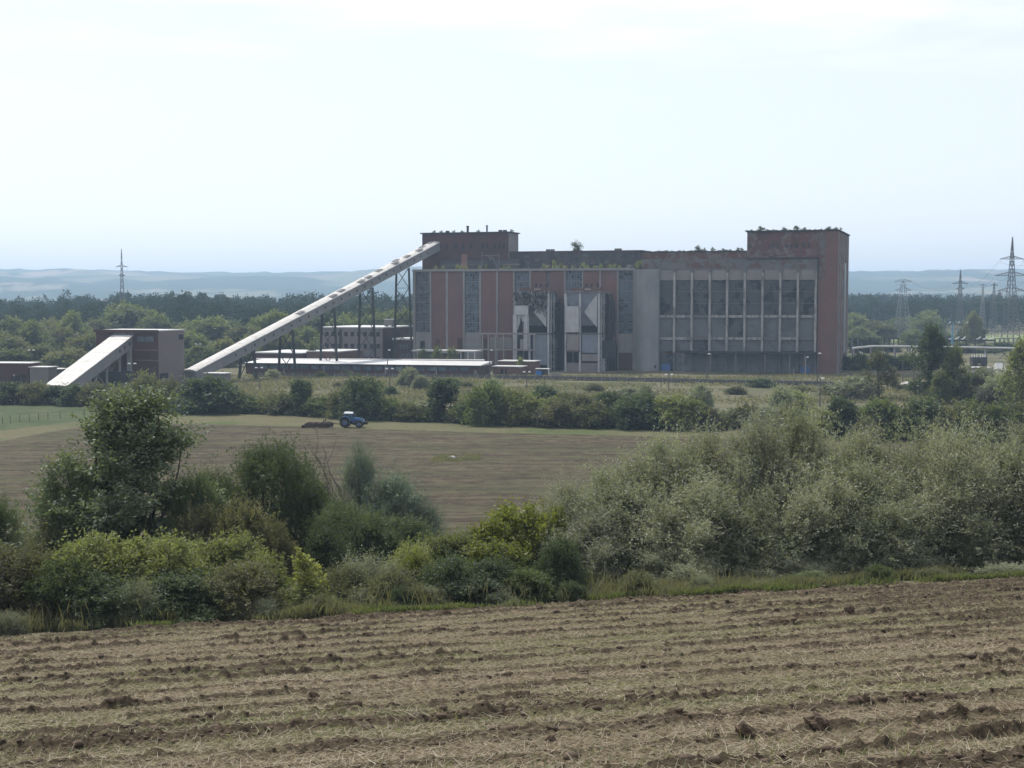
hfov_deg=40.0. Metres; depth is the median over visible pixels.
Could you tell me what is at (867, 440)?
tree
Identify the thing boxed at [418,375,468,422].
bush
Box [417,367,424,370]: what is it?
window
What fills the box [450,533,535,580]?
bush
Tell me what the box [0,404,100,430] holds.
green field
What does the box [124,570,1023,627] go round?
edge grass
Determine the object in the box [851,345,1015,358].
pipe bridge
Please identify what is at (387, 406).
bush
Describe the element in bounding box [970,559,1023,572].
tree
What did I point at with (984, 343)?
busbar gantry
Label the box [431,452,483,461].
weed patch
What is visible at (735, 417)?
bush
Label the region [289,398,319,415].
bush
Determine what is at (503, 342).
pipe rack
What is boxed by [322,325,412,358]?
office block
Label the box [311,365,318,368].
window
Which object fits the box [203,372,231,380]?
gallery foot shed
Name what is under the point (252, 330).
tree
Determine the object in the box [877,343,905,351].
tree
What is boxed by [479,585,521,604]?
bush
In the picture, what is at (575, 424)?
bush
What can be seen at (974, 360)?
transformer
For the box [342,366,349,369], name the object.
window
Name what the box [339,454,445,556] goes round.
tree
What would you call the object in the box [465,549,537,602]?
bush
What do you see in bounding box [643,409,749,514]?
tree
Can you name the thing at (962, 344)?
tree
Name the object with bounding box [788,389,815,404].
bush
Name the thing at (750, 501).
tree
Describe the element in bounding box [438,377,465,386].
bush
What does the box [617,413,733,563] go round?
tree
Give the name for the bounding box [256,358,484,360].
steam pipeline
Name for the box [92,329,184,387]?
transfer tower
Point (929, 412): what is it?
bush
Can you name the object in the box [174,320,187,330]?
tree
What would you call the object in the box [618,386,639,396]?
bush
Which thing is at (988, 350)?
tree
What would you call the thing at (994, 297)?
pylon
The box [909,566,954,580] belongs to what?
bush
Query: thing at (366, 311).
tree
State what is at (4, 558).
bush
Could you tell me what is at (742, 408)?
bush
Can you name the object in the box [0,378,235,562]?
tree
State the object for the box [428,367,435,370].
window
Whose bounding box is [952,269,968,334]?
pylon
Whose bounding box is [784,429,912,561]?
tree
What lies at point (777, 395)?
bush
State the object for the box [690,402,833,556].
tree
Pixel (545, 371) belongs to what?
container shelter
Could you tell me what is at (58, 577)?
bush
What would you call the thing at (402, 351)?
brick annex
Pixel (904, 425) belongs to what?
bush
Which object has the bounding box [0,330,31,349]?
tree
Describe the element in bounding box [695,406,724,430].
bush
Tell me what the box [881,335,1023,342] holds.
pale field
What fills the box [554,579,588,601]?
bush
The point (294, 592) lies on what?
bush
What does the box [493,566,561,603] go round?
bush
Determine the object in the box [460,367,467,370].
window
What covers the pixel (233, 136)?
sky
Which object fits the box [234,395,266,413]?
bush
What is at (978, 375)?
bush
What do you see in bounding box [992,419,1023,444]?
bush
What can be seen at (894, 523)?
tree
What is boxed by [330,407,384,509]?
tree
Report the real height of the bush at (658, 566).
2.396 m
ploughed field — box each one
[0,424,1023,548]
[0,576,1023,767]
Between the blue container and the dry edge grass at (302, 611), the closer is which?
the dry edge grass at (302, 611)
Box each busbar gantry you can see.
[852,335,858,355]
[884,338,898,352]
[907,341,918,351]
[947,337,966,353]
[974,336,995,353]
[994,338,1018,345]
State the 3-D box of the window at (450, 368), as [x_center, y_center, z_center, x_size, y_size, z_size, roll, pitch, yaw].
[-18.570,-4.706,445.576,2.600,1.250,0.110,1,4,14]
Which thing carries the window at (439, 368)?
in the long shed at (420, 366)
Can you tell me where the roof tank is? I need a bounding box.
[383,319,393,325]
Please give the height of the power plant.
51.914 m
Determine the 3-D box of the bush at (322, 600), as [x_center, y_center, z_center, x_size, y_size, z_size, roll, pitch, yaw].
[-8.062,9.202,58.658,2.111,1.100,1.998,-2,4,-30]
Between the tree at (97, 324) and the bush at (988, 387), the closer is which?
the bush at (988, 387)
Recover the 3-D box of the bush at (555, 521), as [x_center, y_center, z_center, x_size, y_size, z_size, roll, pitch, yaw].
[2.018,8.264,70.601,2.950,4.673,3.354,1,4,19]
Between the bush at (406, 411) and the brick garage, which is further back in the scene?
the brick garage
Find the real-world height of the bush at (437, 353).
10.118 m
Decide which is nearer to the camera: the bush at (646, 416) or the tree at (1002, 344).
the bush at (646, 416)
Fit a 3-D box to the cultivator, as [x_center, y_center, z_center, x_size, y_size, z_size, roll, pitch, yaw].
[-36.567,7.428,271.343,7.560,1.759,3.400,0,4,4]
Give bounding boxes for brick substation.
[498,360,540,374]
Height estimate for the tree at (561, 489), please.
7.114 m
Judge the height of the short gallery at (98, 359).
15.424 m
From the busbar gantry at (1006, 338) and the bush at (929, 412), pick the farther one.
the busbar gantry at (1006, 338)
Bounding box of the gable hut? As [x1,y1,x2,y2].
[993,363,1005,369]
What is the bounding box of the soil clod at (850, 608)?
[842,605,854,612]
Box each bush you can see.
[0,381,25,404]
[0,529,53,631]
[0,535,72,616]
[10,379,55,404]
[17,526,170,619]
[17,549,108,631]
[26,515,80,555]
[35,385,66,404]
[48,382,99,405]
[52,567,146,631]
[71,379,115,406]
[77,612,123,630]
[102,383,129,401]
[115,526,220,611]
[119,566,237,623]
[122,366,161,407]
[128,605,169,626]
[150,373,182,411]
[167,371,243,414]
[167,484,226,556]
[170,381,204,409]
[178,552,292,620]
[185,596,209,621]
[186,525,285,606]
[196,474,285,571]
[209,388,258,413]
[229,549,296,604]
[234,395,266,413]
[249,510,303,584]
[253,389,297,414]
[264,369,281,377]
[265,580,345,612]
[277,377,315,415]
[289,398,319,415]
[295,515,375,592]
[296,393,328,416]
[299,592,339,616]
[307,340,316,350]
[313,371,327,377]
[316,562,374,602]
[322,387,358,419]
[326,371,385,420]
[328,542,409,607]
[330,506,396,575]
[332,381,343,386]
[335,561,437,604]
[356,396,401,420]
[382,385,400,395]
[382,532,443,582]
[383,584,415,606]
[385,581,449,606]
[386,398,429,421]
[395,365,419,385]
[395,548,426,583]
[407,546,486,604]
[411,374,431,389]
[413,408,444,422]
[416,347,428,358]
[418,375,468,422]
[420,523,477,581]
[429,343,445,358]
[433,572,513,605]
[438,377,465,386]
[443,410,460,422]
[445,346,459,358]
[448,393,485,423]
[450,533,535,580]
[459,380,472,386]
[460,375,508,426]
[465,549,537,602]
[466,514,516,567]
[480,374,511,392]
[482,494,559,571]
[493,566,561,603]
[496,386,533,426]
[505,391,548,425]
[516,355,523,364]
[521,408,540,425]
[524,525,590,600]
[527,397,579,427]
[527,501,570,564]
[529,382,560,406]
[543,394,564,406]
[548,416,565,426]
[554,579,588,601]
[555,391,572,399]
[559,390,595,409]
[568,418,596,427]
[569,399,617,428]
[581,384,604,391]
[592,388,625,423]
[592,391,602,401]
[597,414,618,428]
[606,392,656,430]
[612,565,661,595]
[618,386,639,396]
[621,388,658,428]
[627,542,723,582]
[629,401,675,429]
[635,260,641,268]
[635,380,655,395]
[647,391,699,430]
[668,395,713,430]
[686,387,709,403]
[688,381,715,408]
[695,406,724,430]
[718,402,759,429]
[718,407,731,418]
[720,414,745,429]
[722,385,747,394]
[742,378,775,387]
[742,404,780,433]
[766,385,796,409]
[772,397,813,432]
[787,569,830,587]
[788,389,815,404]
[790,385,812,391]
[801,406,844,437]
[816,383,845,395]
[822,395,861,439]
[824,374,887,399]
[842,354,854,369]
[847,351,875,370]
[847,416,887,441]
[849,407,879,436]
[852,395,908,440]
[860,563,898,583]
[869,353,902,369]
[889,383,907,389]
[892,351,922,370]
[897,406,918,438]
[898,394,952,441]
[903,381,926,390]
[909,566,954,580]
[922,412,958,442]
[933,398,971,440]
[954,363,1002,403]
[954,395,992,438]
[960,418,1005,443]
[964,398,1023,441]
[974,372,1016,404]
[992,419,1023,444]
[1001,395,1023,426]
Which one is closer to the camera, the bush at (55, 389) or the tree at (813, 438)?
the tree at (813, 438)
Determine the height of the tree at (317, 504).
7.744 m
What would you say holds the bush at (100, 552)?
on the ground at (992, 362)
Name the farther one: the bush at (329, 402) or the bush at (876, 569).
the bush at (329, 402)
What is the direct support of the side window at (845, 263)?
in the power plant
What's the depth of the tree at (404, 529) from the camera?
76.17 m
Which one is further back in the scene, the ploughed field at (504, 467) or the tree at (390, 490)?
the ploughed field at (504, 467)
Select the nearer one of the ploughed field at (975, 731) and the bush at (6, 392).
the ploughed field at (975, 731)
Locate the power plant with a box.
[412,225,849,373]
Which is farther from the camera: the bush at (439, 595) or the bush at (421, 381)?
the bush at (421, 381)
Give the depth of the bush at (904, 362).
484.92 m
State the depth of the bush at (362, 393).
287.77 m
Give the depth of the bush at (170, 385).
311.53 m
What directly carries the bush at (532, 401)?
on the ground at (992, 362)
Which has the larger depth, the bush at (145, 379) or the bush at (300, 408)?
the bush at (145, 379)
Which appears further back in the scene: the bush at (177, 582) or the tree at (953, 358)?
the tree at (953, 358)
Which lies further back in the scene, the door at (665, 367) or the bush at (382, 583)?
the door at (665, 367)
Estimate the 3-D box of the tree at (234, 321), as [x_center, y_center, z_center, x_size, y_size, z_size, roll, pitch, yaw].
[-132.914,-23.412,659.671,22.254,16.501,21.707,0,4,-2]
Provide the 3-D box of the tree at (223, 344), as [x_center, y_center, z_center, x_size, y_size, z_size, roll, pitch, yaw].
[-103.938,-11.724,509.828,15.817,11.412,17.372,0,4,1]
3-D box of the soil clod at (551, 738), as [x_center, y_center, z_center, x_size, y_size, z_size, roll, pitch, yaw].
[0.659,6.103,24.052,0.207,0.212,0.174,1,4,15]
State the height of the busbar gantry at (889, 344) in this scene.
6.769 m
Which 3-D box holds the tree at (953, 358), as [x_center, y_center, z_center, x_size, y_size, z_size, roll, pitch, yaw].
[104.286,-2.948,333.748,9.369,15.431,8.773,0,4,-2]
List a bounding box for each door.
[662,364,670,370]
[800,367,809,372]
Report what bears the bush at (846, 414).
on the ground at (992, 362)
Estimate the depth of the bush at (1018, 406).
244.47 m
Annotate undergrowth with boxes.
[0,550,1023,612]
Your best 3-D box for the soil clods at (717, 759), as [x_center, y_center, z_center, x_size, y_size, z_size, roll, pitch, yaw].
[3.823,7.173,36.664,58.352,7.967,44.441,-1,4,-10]
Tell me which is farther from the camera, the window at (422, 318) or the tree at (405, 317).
the tree at (405, 317)
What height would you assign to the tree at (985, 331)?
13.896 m
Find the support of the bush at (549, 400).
on the ground at (992, 362)
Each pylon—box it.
[116,249,127,301]
[892,279,911,339]
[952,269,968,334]
[979,284,985,327]
[988,282,998,336]
[995,237,1023,342]
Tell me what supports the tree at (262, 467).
on the ground at (992, 362)
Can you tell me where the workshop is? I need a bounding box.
[254,349,362,359]
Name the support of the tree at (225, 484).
on the ground at (992, 362)
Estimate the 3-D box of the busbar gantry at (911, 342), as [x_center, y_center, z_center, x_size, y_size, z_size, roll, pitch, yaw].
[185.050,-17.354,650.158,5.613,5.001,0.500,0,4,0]
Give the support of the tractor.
on the stubble strip
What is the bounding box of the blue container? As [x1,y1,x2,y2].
[536,370,542,374]
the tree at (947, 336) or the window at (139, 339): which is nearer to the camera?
the window at (139, 339)
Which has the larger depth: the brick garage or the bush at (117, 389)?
the brick garage
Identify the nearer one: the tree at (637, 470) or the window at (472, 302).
the tree at (637, 470)
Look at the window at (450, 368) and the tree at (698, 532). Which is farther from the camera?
the window at (450, 368)
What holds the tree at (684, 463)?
on the ground at (992, 362)
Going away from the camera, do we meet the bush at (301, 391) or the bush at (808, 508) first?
the bush at (808, 508)
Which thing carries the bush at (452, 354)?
on the ground at (992, 362)
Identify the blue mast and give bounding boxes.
[947,321,967,345]
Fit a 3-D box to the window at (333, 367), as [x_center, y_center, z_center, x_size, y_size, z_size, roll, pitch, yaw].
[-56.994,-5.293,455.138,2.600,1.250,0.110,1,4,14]
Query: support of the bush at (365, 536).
on the ground at (992, 362)
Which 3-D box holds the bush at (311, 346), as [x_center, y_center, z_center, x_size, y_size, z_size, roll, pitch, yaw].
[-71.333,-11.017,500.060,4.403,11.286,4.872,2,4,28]
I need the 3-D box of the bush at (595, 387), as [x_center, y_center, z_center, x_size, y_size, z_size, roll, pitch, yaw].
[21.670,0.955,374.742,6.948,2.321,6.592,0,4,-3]
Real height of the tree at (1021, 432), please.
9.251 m
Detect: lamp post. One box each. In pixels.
[817,353,820,386]
[819,377,824,406]
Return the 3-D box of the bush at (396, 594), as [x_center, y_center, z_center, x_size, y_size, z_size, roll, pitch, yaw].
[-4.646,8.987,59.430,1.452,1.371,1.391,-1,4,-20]
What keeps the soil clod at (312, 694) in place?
on the ploughed field at (975, 731)
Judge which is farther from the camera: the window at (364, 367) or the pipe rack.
the pipe rack
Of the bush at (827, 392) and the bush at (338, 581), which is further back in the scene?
the bush at (827, 392)
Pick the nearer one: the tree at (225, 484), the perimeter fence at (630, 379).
the tree at (225, 484)
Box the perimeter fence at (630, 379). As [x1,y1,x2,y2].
[252,372,834,385]
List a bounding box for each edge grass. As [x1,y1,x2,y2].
[0,563,983,635]
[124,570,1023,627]
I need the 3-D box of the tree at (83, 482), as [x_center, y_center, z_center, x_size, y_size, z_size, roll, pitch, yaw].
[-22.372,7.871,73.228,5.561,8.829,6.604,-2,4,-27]
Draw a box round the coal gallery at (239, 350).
[184,241,440,380]
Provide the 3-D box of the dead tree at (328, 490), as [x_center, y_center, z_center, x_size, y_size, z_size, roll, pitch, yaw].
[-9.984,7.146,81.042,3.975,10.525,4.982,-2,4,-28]
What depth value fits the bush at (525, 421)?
274.80 m
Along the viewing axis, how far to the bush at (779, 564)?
66.81 m
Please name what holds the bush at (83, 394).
on the ground at (992, 362)
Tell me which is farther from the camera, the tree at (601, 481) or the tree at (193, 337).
the tree at (193, 337)
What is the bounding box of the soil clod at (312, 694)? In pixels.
[307,691,319,697]
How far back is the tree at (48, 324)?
616.99 m
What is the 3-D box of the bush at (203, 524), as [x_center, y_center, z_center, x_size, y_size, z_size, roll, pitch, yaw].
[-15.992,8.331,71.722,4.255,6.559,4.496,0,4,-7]
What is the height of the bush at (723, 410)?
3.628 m
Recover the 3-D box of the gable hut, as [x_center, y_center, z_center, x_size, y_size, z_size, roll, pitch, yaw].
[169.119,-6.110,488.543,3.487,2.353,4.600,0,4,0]
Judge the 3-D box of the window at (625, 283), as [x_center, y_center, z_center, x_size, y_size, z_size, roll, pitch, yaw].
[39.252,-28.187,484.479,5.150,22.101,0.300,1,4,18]
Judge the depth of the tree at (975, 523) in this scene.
68.22 m
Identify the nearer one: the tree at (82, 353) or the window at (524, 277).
the tree at (82, 353)
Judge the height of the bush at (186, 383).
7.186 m
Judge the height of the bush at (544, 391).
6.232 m
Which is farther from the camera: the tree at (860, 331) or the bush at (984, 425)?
the tree at (860, 331)
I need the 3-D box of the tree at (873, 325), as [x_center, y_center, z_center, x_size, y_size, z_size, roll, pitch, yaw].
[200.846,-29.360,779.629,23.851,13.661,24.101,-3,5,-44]
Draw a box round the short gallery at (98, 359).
[46,335,132,388]
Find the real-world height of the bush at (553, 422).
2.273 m
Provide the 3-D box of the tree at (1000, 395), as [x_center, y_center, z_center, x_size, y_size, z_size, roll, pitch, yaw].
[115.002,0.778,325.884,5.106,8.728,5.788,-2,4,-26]
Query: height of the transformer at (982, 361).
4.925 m
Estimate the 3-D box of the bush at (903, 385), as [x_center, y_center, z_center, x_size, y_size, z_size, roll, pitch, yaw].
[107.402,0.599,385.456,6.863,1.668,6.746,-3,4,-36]
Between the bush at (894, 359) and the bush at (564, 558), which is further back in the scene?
the bush at (894, 359)
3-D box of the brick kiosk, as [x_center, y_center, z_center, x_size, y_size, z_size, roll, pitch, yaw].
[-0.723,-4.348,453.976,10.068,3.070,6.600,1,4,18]
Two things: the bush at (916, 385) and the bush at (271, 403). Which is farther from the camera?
the bush at (916, 385)
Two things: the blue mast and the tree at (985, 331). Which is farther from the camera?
the tree at (985, 331)
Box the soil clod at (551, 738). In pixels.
[544,735,556,741]
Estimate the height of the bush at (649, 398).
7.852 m
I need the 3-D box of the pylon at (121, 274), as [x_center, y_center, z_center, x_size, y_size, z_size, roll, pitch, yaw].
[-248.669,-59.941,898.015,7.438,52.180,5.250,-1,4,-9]
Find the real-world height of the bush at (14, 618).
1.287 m
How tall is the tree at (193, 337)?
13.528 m
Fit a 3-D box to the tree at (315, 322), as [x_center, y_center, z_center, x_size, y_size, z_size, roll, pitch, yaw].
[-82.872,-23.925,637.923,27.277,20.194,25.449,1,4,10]
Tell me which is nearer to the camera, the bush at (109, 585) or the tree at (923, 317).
the bush at (109, 585)
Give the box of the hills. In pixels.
[0,266,1023,303]
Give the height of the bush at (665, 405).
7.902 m
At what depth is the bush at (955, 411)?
245.20 m
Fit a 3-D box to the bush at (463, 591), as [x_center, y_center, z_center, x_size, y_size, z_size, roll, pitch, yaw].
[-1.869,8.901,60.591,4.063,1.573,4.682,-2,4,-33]
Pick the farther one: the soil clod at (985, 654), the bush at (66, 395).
the bush at (66, 395)
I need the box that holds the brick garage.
[0,361,40,385]
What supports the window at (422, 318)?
in the power plant
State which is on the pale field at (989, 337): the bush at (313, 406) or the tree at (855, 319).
the tree at (855, 319)
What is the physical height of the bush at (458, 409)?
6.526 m
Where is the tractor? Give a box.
[339,411,367,427]
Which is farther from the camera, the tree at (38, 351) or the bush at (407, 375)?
the tree at (38, 351)
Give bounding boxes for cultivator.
[301,418,339,427]
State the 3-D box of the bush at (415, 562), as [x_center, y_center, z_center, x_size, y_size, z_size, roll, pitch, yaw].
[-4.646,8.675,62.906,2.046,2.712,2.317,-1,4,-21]
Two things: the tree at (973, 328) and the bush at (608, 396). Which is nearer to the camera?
the bush at (608, 396)
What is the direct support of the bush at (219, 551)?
on the ground at (992, 362)
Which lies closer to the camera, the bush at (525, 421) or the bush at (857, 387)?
the bush at (525, 421)
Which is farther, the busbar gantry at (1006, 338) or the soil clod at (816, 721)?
the busbar gantry at (1006, 338)
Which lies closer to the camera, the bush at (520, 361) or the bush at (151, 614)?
the bush at (151, 614)
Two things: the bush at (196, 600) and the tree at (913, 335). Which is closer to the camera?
the bush at (196, 600)
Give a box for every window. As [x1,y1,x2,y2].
[137,337,153,341]
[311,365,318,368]
[332,366,339,369]
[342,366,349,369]
[353,366,360,369]
[363,366,370,369]
[374,366,381,369]
[415,272,429,331]
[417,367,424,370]
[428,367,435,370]
[438,367,445,370]
[449,367,456,370]
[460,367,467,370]
[465,271,478,332]
[515,271,528,291]
[566,271,581,291]
[619,270,632,333]
[844,263,845,351]
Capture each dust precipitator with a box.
[512,284,564,370]
[564,283,616,371]
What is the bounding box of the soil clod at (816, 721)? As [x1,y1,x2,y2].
[803,711,830,731]
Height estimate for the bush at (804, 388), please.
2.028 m
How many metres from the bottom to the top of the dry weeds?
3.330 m
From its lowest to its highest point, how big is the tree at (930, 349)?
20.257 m
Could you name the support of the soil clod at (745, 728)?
on the ploughed field at (975, 731)
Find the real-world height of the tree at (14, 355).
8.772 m
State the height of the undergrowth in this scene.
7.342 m
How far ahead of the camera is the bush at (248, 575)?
58.84 m
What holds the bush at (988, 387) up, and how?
on the ground at (992, 362)
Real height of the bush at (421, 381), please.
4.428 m
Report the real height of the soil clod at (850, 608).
0.428 m
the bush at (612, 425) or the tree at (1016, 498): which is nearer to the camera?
the tree at (1016, 498)
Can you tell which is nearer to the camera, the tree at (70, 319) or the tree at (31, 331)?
the tree at (31, 331)
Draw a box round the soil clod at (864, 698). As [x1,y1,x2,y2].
[857,694,873,705]
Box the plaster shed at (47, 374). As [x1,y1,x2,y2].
[28,366,58,384]
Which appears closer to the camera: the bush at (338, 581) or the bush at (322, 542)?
the bush at (338, 581)
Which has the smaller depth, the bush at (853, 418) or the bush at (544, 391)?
the bush at (853, 418)
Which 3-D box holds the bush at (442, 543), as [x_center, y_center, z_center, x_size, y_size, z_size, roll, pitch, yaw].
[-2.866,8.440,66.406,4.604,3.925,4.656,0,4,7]
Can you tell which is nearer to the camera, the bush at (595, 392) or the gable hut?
the bush at (595, 392)
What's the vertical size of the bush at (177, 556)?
4.427 m
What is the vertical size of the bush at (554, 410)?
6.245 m
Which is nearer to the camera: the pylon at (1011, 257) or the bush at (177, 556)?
the bush at (177, 556)
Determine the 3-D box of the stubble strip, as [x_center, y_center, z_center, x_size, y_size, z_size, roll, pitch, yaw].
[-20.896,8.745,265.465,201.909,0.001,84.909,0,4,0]
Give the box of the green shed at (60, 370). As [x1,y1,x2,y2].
[57,368,66,374]
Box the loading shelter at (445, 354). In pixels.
[412,349,482,358]
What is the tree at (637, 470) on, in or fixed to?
on the ground at (992, 362)
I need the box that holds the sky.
[0,0,1023,272]
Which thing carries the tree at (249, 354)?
on the ground at (992, 362)
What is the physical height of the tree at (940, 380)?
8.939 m
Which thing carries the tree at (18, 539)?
on the ground at (992, 362)
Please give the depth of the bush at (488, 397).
274.76 m
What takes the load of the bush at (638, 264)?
on the power plant
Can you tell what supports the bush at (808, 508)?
on the ground at (992, 362)
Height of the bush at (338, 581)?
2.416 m
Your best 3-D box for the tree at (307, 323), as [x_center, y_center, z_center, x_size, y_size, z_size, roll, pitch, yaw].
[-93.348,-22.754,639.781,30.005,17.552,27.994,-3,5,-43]
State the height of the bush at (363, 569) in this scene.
3.253 m
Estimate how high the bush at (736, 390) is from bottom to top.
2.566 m
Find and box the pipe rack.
[480,333,535,364]
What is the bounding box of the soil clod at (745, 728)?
[734,721,753,738]
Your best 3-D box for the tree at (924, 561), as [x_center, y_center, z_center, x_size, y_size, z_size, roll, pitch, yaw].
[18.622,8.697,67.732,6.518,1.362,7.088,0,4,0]
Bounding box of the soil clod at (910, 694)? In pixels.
[901,690,915,699]
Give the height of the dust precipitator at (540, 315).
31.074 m
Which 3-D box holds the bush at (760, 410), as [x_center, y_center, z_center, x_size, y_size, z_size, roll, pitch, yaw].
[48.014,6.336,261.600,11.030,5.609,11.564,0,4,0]
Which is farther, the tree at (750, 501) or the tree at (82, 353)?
the tree at (82, 353)
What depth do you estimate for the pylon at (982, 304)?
977.66 m
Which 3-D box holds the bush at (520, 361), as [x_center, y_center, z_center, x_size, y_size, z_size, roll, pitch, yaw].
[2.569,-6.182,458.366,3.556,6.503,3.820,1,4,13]
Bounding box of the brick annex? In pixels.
[392,337,412,358]
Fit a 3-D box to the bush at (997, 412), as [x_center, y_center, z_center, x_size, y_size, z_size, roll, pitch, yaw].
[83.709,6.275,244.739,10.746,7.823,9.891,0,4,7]
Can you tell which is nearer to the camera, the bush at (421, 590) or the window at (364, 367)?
the bush at (421, 590)
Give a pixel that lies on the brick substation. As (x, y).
(531, 365)
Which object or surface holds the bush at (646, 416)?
on the ground at (992, 362)
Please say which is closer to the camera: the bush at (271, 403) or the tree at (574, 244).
the bush at (271, 403)
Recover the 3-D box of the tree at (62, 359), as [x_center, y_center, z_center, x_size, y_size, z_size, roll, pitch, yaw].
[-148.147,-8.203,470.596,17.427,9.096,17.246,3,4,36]
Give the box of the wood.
[0,288,1023,333]
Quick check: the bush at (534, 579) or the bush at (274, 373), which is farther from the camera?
the bush at (274, 373)
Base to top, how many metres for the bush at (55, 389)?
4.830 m
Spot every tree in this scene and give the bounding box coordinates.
[0,314,40,336]
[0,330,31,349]
[0,338,9,350]
[0,347,41,364]
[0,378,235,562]
[0,486,37,556]
[0,498,43,556]
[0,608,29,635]
[15,319,60,351]
[22,343,57,365]
[26,452,136,556]
[38,316,61,331]
[40,346,85,367]
[41,324,83,352]
[54,309,91,336]
[63,329,95,351]
[69,348,88,361]
[84,316,119,331]
[85,299,157,328]
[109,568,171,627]
[134,312,176,328]
[143,459,226,591]
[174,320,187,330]
[179,314,236,345]
[184,328,213,359]
[184,344,218,367]
[194,458,268,517]
[206,336,246,367]
[213,427,341,561]
[220,323,247,342]
[227,317,242,326]
[231,335,261,362]
[239,324,270,357]
[242,308,307,349]
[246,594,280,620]
[261,333,305,350]
[276,468,344,562]
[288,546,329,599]
[294,325,319,349]
[297,319,318,336]
[301,493,401,567]
[302,420,366,535]
[306,311,340,334]
[325,311,364,325]
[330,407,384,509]
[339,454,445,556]
[353,302,384,319]
[358,507,445,560]
[361,307,402,324]
[388,473,452,548]
[391,305,412,325]
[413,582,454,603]
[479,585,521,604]
[514,465,624,565]
[516,493,591,576]
[526,501,632,585]
[552,450,679,577]
[553,471,708,583]
[570,239,583,250]
[572,437,680,564]
[613,464,749,580]
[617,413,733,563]
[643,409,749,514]
[645,423,787,575]
[664,438,824,577]
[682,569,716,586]
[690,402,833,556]
[714,382,834,505]
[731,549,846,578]
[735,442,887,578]
[761,384,895,550]
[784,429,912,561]
[805,469,954,573]
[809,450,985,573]
[811,406,969,546]
[833,550,970,579]
[838,385,991,557]
[847,334,884,352]
[848,312,868,331]
[848,327,880,341]
[859,319,898,342]
[860,348,902,397]
[871,466,1023,573]
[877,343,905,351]
[880,317,909,338]
[894,328,922,345]
[905,320,954,399]
[906,308,950,334]
[908,401,1023,572]
[913,332,958,343]
[914,407,1023,569]
[923,367,955,404]
[936,340,972,402]
[940,462,1023,564]
[945,342,979,352]
[953,403,1023,561]
[954,321,988,342]
[960,308,983,343]
[967,344,1006,352]
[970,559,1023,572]
[978,417,1023,556]
[989,342,1015,351]
[994,334,1023,407]
[996,372,1015,404]
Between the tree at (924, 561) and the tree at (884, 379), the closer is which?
the tree at (924, 561)
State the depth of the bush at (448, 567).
61.31 m
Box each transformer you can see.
[970,354,978,366]
[979,354,986,366]
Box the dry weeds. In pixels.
[0,551,1022,633]
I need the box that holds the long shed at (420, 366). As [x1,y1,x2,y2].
[243,359,491,374]
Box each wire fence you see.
[2,411,88,423]
[14,398,87,405]
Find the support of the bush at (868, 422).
on the ground at (992, 362)
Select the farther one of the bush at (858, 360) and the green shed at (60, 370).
the bush at (858, 360)
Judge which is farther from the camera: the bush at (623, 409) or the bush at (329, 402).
the bush at (329, 402)
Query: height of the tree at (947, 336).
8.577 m
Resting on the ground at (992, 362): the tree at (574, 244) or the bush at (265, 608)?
the bush at (265, 608)
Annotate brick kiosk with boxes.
[492,365,526,375]
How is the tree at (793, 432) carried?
on the ground at (992, 362)
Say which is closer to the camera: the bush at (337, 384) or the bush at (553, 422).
the bush at (553, 422)
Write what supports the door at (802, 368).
in the power plant
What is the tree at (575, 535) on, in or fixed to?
on the ground at (992, 362)
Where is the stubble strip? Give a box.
[0,413,923,443]
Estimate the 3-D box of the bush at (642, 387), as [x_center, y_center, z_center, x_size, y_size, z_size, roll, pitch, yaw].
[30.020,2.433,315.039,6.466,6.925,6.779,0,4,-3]
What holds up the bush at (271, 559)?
on the ground at (992, 362)
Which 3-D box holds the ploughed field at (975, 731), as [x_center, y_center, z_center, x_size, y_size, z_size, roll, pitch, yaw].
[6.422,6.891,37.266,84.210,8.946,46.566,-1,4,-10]
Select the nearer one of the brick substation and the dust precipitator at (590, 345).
the brick substation
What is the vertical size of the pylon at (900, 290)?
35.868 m
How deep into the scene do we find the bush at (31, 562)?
59.40 m
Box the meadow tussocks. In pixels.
[16,373,1017,403]
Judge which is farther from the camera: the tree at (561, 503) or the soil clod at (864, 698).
the tree at (561, 503)
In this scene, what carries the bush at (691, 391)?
on the ground at (992, 362)
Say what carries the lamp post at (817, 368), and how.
on the ground at (992, 362)
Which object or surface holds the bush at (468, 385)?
on the ground at (992, 362)
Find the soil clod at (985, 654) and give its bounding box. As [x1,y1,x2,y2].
[977,651,992,662]
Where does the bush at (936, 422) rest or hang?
on the ground at (992, 362)
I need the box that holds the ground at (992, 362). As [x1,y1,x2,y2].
[0,314,1023,635]
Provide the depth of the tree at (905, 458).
72.19 m
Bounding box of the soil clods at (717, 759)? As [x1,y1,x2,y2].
[0,577,1023,767]
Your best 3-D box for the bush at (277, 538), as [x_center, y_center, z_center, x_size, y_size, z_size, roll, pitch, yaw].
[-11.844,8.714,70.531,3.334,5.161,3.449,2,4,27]
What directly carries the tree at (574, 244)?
on the power plant
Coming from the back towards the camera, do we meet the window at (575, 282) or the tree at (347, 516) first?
the window at (575, 282)
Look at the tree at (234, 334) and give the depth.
595.77 m
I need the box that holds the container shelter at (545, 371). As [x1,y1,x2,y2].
[535,368,549,375]

